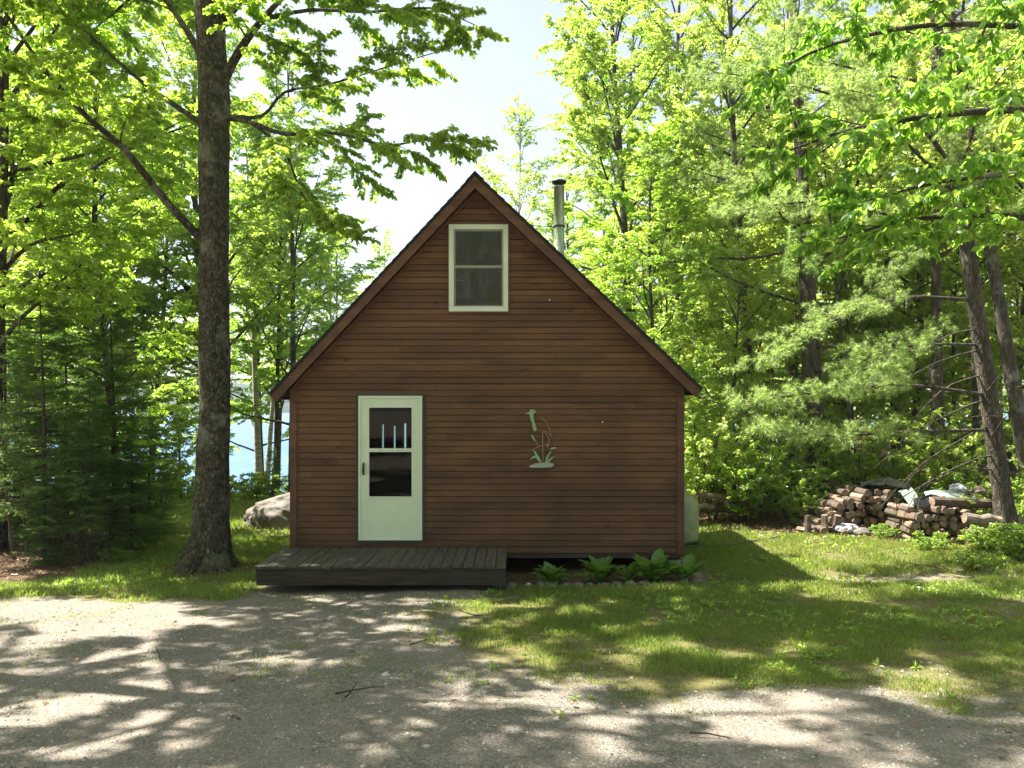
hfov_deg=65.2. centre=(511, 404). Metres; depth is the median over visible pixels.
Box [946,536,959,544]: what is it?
firewood log
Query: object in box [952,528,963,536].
firewood log
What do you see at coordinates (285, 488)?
shrub
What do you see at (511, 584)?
border stone
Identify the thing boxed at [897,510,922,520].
firewood log
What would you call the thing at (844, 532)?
firewood log
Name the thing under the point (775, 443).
shrub
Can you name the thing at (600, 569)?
hosta plant
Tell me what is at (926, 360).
young maple tree
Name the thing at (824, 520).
firewood log
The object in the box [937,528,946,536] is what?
firewood log
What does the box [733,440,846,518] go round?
shrub
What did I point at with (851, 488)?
firewood log
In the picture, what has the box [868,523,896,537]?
shrub
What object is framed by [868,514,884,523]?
firewood log
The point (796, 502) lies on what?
shrub
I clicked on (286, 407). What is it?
hills
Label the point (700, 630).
grass
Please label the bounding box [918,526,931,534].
firewood log
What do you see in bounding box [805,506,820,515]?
firewood log
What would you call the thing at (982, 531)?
log
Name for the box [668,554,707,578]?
hosta plant
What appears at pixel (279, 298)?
cherry tree
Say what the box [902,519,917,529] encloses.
firewood log
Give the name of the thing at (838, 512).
firewood log
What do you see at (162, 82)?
maple tree
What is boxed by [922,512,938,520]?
firewood log
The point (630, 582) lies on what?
border stone
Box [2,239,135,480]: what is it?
young maple tree
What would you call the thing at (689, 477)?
sapling
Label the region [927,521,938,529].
firewood log
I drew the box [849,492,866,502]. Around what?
firewood log
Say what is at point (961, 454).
sapling
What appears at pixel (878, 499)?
firewood log
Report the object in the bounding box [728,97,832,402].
maple tree
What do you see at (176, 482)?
shrub
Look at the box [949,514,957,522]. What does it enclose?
firewood log
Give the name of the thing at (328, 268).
poplar tree
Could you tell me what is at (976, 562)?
shrub
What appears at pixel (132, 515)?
spruce tree
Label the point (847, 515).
firewood log
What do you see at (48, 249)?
young maple tree
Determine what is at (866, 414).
young maple tree
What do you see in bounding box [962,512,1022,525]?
log
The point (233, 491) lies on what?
shrub
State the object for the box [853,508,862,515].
firewood log
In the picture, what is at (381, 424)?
window
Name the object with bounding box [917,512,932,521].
firewood log
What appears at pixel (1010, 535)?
shrub
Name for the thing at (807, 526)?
firewood log
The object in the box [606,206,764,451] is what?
young maple tree
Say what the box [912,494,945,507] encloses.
tarp
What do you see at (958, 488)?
plastic bag
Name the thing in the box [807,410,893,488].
sapling
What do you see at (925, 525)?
firewood log
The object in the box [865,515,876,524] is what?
firewood log
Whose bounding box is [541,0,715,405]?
maple tree
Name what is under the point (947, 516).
firewood log
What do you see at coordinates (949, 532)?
firewood log
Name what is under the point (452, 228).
window
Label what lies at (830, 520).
firewood log
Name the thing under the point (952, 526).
firewood log
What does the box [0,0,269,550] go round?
maple tree
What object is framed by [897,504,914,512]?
firewood log
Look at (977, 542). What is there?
shrub
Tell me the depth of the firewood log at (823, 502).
15.60 m
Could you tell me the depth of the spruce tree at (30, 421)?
14.51 m
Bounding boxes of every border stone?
[506,582,517,587]
[536,582,544,586]
[571,582,584,587]
[626,580,635,586]
[689,578,702,582]
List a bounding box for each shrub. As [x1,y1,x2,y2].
[9,462,67,534]
[36,441,154,512]
[97,547,135,562]
[135,470,191,504]
[161,476,194,498]
[230,472,282,498]
[230,474,248,495]
[260,475,287,494]
[684,412,764,503]
[684,431,810,523]
[696,403,852,502]
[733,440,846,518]
[767,478,828,523]
[831,427,929,498]
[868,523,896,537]
[895,402,1013,489]
[904,530,951,548]
[951,549,992,570]
[952,455,1023,526]
[956,524,1000,549]
[970,522,1023,556]
[995,523,1023,553]
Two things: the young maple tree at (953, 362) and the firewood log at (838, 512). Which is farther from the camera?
the young maple tree at (953, 362)
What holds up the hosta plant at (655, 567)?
on the ground at (190, 656)
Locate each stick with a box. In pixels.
[335,686,381,694]
[344,682,356,697]
[690,732,732,738]
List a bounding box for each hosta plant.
[533,561,574,585]
[573,555,626,582]
[616,564,644,580]
[631,548,684,580]
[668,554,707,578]
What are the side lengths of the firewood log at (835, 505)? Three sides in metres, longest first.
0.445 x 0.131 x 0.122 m
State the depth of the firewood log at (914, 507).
14.24 m
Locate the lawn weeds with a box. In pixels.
[0,530,1023,716]
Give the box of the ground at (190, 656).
[0,430,1023,767]
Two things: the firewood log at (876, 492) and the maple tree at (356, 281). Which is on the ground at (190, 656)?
the maple tree at (356, 281)
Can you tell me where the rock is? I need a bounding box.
[852,527,870,535]
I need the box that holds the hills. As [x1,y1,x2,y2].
[8,383,1006,412]
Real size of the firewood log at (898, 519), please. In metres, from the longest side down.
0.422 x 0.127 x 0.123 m
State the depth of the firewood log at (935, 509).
13.72 m
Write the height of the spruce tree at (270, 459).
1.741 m
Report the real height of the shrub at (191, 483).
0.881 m
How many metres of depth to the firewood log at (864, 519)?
15.12 m
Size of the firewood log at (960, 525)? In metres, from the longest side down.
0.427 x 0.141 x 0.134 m
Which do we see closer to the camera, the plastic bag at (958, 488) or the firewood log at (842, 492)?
the plastic bag at (958, 488)
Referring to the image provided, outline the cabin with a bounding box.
[268,171,702,566]
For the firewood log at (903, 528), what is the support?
on the firewood log at (906, 536)
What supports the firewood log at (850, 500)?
on the firewood log at (849, 506)
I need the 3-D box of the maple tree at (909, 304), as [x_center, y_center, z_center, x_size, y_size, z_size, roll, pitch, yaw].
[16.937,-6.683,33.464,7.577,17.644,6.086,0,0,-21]
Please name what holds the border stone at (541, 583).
on the ground at (190, 656)
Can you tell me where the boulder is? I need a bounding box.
[244,492,289,529]
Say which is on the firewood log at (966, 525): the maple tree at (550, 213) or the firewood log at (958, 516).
the firewood log at (958, 516)
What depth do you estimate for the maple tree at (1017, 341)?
17.93 m
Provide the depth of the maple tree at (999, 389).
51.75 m
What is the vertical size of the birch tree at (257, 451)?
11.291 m
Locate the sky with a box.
[7,0,1023,388]
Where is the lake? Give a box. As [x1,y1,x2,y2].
[11,413,1007,493]
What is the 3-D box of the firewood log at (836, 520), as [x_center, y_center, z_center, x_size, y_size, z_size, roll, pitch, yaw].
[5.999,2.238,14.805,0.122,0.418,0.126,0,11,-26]
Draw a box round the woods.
[638,293,1019,437]
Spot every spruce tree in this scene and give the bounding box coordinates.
[0,268,132,557]
[0,302,81,549]
[2,312,148,540]
[2,313,78,543]
[9,297,193,546]
[9,468,83,566]
[23,380,158,561]
[82,432,175,553]
[123,415,192,529]
[258,446,287,496]
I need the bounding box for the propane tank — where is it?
[684,485,698,545]
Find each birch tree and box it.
[189,149,301,484]
[229,159,340,476]
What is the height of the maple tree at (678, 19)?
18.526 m
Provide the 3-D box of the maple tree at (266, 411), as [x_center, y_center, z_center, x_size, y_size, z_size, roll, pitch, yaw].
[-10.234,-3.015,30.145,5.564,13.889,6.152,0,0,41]
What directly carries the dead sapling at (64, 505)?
on the ground at (190, 656)
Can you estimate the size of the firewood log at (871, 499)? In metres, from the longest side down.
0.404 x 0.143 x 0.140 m
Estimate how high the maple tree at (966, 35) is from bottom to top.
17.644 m
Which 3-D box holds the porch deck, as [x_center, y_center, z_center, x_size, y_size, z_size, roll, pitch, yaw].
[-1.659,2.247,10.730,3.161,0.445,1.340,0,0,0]
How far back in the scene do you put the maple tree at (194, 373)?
23.11 m
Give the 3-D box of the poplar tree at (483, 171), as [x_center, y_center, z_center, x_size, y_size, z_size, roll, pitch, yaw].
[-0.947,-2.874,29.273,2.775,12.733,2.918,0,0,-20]
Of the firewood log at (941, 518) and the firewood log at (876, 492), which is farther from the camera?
the firewood log at (876, 492)
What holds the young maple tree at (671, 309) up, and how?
on the ground at (190, 656)
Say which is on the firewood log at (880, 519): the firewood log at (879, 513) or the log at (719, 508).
the firewood log at (879, 513)
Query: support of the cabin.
on the ground at (190, 656)
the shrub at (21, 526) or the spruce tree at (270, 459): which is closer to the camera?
the shrub at (21, 526)
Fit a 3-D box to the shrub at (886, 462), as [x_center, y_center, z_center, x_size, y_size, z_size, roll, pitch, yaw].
[8.835,1.462,18.843,2.465,1.928,2.315,0,0,12]
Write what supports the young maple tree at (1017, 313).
on the ground at (190, 656)
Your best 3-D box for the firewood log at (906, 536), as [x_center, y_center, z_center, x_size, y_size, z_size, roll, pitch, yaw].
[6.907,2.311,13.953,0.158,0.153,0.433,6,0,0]
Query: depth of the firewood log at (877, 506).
14.94 m
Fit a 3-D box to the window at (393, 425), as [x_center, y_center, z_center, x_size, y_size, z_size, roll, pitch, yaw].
[-2.300,0.650,15.715,0.060,0.500,0.110,0,0,0]
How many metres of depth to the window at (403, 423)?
15.71 m
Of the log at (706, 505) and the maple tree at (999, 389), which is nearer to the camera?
the log at (706, 505)
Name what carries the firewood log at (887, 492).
on the firewood log at (884, 498)
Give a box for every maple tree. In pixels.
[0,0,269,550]
[0,0,509,574]
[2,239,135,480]
[5,0,231,530]
[6,3,198,452]
[7,80,168,495]
[7,234,185,456]
[8,29,105,450]
[8,34,114,411]
[9,240,189,475]
[70,105,243,499]
[72,0,324,367]
[132,315,237,478]
[166,138,329,488]
[187,30,387,492]
[194,163,347,489]
[287,238,362,461]
[527,167,614,302]
[534,0,752,437]
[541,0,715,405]
[564,173,664,322]
[565,0,786,459]
[577,111,750,456]
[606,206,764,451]
[632,0,836,490]
[636,221,781,466]
[658,67,780,408]
[662,110,817,407]
[662,206,832,428]
[667,230,821,502]
[687,10,840,469]
[694,0,894,460]
[703,198,894,461]
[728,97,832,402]
[728,103,920,484]
[745,0,955,480]
[761,221,971,480]
[764,208,927,429]
[799,181,970,466]
[810,15,983,481]
[816,0,1023,489]
[816,159,901,429]
[817,163,864,438]
[822,0,1023,493]
[824,0,1023,468]
[838,48,956,451]
[849,156,965,439]
[852,173,992,448]
[858,193,1023,460]
[860,29,987,374]
[865,0,1023,485]
[886,17,1023,427]
[891,14,1023,358]
[913,2,1023,470]
[915,186,1023,429]
[924,192,1023,453]
[942,183,1023,424]
[985,54,1023,383]
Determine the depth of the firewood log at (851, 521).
15.05 m
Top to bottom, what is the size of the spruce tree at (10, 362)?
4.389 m
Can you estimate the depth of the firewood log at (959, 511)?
13.75 m
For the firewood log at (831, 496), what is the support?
on the firewood log
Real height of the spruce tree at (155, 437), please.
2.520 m
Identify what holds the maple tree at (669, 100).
on the ground at (190, 656)
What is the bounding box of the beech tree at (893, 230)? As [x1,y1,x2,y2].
[721,0,1023,282]
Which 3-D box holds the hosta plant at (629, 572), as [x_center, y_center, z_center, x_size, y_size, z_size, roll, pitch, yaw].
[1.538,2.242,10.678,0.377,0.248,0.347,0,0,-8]
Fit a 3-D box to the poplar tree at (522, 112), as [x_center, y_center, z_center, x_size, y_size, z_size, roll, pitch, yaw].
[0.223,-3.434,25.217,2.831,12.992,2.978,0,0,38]
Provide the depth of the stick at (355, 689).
5.71 m
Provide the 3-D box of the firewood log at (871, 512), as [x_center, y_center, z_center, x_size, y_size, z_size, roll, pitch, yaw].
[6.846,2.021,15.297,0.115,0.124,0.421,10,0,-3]
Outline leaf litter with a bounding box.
[0,488,1021,757]
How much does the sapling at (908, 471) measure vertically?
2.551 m
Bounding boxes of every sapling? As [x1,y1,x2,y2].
[0,411,32,558]
[5,384,53,552]
[37,414,96,553]
[50,387,125,550]
[119,415,197,505]
[684,395,758,503]
[684,406,778,520]
[703,401,837,514]
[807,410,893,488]
[839,399,1011,503]
[870,411,1015,509]
[959,480,1023,528]
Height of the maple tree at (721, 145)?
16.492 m
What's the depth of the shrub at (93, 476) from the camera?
17.08 m
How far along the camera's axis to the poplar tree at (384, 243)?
32.61 m
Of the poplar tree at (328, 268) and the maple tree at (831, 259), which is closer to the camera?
the maple tree at (831, 259)
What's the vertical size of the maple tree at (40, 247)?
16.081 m
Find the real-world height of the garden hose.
0.060 m
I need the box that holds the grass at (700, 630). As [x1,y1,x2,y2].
[0,490,1023,742]
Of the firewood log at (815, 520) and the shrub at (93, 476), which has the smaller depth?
the firewood log at (815, 520)
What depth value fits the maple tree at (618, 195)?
17.55 m
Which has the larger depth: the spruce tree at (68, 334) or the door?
the spruce tree at (68, 334)
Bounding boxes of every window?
[381,424,383,447]
[393,425,395,447]
[403,423,404,447]
[447,223,509,312]
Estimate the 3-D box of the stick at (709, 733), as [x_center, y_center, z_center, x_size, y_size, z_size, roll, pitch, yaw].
[1.233,2.028,4.905,0.279,0.030,0.017,0,0,14]
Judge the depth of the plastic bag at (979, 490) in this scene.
14.23 m
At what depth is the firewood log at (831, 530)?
14.80 m
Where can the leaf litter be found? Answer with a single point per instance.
(398, 598)
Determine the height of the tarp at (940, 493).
0.290 m
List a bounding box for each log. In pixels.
[689,492,736,499]
[699,503,714,509]
[699,505,746,513]
[795,521,814,526]
[795,526,817,534]
[800,512,811,518]
[804,515,810,534]
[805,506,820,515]
[811,516,820,524]
[814,525,839,533]
[816,525,828,534]
[817,498,827,506]
[818,513,833,524]
[820,509,836,516]
[821,514,828,529]
[823,507,842,515]
[826,500,842,509]
[827,493,841,499]
[832,514,840,533]
[834,488,847,495]
[835,497,848,504]
[841,485,856,492]
[841,530,848,536]
[842,496,854,503]
[842,511,851,518]
[844,503,853,509]
[844,509,855,517]
[845,518,856,524]
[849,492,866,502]
[853,501,864,508]
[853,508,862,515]
[854,487,871,496]
[854,502,875,510]
[858,516,868,524]
[862,509,876,514]
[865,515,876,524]
[866,496,874,502]
[868,487,881,495]
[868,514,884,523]
[871,494,890,502]
[873,496,881,502]
[874,502,881,510]
[875,510,884,516]
[879,488,893,496]
[884,508,897,516]
[885,520,900,530]
[887,503,898,510]
[887,531,901,538]
[888,515,903,524]
[891,497,898,503]
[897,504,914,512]
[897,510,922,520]
[900,525,914,534]
[900,532,916,541]
[901,503,918,511]
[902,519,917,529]
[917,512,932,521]
[918,521,928,528]
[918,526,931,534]
[922,506,941,513]
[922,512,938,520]
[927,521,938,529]
[929,496,992,507]
[932,520,946,527]
[933,513,946,521]
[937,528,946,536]
[939,513,949,520]
[939,521,957,530]
[941,505,948,513]
[942,528,952,535]
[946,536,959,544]
[947,507,954,514]
[948,520,962,528]
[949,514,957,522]
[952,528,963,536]
[953,514,961,520]
[954,507,970,514]
[957,520,969,527]
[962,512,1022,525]
[965,538,1015,549]
[966,527,1013,538]
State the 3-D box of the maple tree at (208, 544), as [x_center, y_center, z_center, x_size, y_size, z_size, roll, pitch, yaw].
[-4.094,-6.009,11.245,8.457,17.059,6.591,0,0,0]
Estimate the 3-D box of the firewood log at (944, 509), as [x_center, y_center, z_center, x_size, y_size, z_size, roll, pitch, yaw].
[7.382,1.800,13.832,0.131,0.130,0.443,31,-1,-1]
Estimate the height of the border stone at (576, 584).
0.076 m
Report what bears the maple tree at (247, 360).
on the ground at (190, 656)
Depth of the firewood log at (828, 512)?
15.18 m
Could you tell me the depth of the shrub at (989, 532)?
12.50 m
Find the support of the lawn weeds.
on the ground at (190, 656)
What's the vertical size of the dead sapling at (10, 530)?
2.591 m
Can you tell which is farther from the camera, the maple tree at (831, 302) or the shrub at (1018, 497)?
the maple tree at (831, 302)
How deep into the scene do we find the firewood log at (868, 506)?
15.05 m
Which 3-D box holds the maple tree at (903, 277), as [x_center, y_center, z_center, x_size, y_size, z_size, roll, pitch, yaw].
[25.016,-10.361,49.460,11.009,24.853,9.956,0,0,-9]
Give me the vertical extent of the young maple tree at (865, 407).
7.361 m
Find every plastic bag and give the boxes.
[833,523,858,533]
[948,483,969,492]
[968,486,987,495]
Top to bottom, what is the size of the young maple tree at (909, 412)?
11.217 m
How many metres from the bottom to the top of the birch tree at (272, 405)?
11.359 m
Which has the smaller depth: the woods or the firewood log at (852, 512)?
the firewood log at (852, 512)
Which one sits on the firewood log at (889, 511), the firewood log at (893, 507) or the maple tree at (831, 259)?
the firewood log at (893, 507)
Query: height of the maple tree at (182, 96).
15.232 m
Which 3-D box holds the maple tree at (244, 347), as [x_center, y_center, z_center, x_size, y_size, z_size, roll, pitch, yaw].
[-6.401,-4.113,25.491,5.740,14.327,6.346,0,0,27]
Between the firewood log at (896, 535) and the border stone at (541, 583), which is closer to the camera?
the border stone at (541, 583)
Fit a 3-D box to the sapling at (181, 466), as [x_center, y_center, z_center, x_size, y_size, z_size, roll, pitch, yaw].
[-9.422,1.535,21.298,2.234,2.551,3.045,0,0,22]
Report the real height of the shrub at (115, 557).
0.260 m
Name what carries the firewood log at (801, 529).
on the ground at (190, 656)
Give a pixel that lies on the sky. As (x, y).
(485, 84)
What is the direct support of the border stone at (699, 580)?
on the ground at (190, 656)
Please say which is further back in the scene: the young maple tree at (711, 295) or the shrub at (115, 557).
the young maple tree at (711, 295)
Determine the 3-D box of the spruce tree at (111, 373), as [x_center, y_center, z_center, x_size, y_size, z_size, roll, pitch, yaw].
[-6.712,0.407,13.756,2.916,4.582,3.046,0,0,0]
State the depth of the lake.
78.12 m
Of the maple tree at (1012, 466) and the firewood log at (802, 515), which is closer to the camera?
the firewood log at (802, 515)
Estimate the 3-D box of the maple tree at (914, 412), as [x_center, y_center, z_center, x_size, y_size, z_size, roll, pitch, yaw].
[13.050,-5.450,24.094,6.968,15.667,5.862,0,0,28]
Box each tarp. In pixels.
[858,477,913,489]
[896,487,918,509]
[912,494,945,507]
[922,490,976,498]
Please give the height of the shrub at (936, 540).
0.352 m
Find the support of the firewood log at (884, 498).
on the firewood log at (877, 506)
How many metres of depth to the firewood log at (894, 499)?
15.09 m
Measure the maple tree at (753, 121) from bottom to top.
15.266 m
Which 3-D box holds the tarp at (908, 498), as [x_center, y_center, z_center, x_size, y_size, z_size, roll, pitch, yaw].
[7.428,1.862,15.007,0.331,0.597,0.989,0,0,10]
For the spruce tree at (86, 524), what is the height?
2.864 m
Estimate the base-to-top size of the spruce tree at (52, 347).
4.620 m
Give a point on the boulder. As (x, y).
(272, 513)
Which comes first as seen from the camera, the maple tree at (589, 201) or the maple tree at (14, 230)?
the maple tree at (14, 230)
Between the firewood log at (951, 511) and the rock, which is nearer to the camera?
the firewood log at (951, 511)
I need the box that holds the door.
[356,393,424,542]
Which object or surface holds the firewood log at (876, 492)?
on the firewood log at (884, 498)
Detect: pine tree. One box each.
[611,0,975,505]
[690,0,1023,541]
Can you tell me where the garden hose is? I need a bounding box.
[685,533,788,547]
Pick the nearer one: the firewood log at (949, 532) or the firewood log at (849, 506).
the firewood log at (949, 532)
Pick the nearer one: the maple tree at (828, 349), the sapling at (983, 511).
the sapling at (983, 511)
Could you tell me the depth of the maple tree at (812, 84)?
31.26 m
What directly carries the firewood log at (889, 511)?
on the firewood log at (898, 519)
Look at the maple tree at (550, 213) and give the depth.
32.48 m
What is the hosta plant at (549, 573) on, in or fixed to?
on the ground at (190, 656)
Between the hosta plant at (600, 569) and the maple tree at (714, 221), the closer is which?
the hosta plant at (600, 569)
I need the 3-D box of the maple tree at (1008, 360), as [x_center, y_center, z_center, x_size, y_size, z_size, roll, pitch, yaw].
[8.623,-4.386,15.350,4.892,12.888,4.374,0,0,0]
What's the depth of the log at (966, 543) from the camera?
13.16 m
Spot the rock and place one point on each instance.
(862, 531)
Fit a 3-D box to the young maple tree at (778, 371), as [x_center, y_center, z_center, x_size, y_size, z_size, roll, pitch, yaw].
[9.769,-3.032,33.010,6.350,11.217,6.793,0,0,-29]
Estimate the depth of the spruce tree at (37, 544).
11.94 m
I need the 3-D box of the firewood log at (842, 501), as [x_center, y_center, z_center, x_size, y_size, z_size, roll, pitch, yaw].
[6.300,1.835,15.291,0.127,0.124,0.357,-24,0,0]
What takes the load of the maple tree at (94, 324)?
on the ground at (190, 656)
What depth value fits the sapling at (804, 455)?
17.55 m
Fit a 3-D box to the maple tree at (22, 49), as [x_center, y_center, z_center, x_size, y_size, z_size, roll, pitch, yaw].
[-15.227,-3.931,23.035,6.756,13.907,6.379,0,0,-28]
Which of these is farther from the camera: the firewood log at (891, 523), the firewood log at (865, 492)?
the firewood log at (865, 492)
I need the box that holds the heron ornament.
[526,409,555,467]
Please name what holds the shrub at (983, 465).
on the ground at (190, 656)
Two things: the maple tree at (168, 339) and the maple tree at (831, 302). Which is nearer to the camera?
the maple tree at (168, 339)
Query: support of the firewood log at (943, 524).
on the firewood log at (941, 530)
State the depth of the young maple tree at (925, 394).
21.60 m
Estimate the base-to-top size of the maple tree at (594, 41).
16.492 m
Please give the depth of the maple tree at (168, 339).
15.14 m
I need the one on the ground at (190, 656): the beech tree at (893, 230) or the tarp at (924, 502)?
the beech tree at (893, 230)
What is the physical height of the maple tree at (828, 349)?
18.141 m
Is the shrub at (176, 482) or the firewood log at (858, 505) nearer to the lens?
the firewood log at (858, 505)
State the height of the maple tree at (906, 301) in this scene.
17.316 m
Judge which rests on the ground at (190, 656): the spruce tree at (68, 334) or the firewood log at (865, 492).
the spruce tree at (68, 334)
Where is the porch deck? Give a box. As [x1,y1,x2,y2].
[254,547,505,584]
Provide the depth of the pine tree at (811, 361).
17.69 m
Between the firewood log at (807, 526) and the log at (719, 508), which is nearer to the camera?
the firewood log at (807, 526)
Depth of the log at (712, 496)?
16.32 m
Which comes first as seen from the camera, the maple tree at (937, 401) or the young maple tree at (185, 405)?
the maple tree at (937, 401)
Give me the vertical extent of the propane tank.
1.065 m
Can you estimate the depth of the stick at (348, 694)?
5.66 m
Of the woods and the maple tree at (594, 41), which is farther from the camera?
the woods
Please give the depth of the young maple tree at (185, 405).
29.05 m
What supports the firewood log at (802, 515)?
on the firewood log
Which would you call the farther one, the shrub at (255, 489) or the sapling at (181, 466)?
the shrub at (255, 489)
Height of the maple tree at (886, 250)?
12.723 m
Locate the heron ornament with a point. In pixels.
(545, 464)
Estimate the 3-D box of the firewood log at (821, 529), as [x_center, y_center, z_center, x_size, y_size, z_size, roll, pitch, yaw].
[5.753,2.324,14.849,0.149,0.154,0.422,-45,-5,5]
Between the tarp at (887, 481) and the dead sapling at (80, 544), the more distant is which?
the tarp at (887, 481)
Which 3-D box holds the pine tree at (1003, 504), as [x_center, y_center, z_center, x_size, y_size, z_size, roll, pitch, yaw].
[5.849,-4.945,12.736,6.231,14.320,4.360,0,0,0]
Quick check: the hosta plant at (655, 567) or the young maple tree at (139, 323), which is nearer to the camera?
the hosta plant at (655, 567)
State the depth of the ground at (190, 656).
5.88 m
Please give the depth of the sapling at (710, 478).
16.68 m
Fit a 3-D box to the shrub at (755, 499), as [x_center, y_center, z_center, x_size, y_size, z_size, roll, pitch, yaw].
[4.850,1.488,16.568,2.315,1.928,2.465,0,0,-23]
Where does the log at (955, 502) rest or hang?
on the tarp at (924, 502)
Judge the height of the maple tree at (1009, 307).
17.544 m
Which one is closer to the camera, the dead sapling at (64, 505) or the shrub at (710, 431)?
the dead sapling at (64, 505)
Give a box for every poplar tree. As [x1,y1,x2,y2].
[295,204,367,343]
[362,228,397,287]
[473,152,506,191]
[479,90,560,233]
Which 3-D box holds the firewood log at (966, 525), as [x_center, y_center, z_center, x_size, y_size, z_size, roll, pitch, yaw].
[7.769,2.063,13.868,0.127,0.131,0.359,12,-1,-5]
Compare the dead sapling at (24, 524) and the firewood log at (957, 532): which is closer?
the dead sapling at (24, 524)
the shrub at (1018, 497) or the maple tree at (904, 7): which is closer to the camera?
the shrub at (1018, 497)
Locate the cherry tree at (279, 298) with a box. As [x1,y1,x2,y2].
[242,145,332,478]
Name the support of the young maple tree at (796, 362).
on the ground at (190, 656)
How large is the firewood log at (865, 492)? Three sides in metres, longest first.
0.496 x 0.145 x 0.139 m
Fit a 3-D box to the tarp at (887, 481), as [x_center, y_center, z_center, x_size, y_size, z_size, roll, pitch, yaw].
[7.330,1.562,15.566,1.360,0.326,0.923,0,0,0]
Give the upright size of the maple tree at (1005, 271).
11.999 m

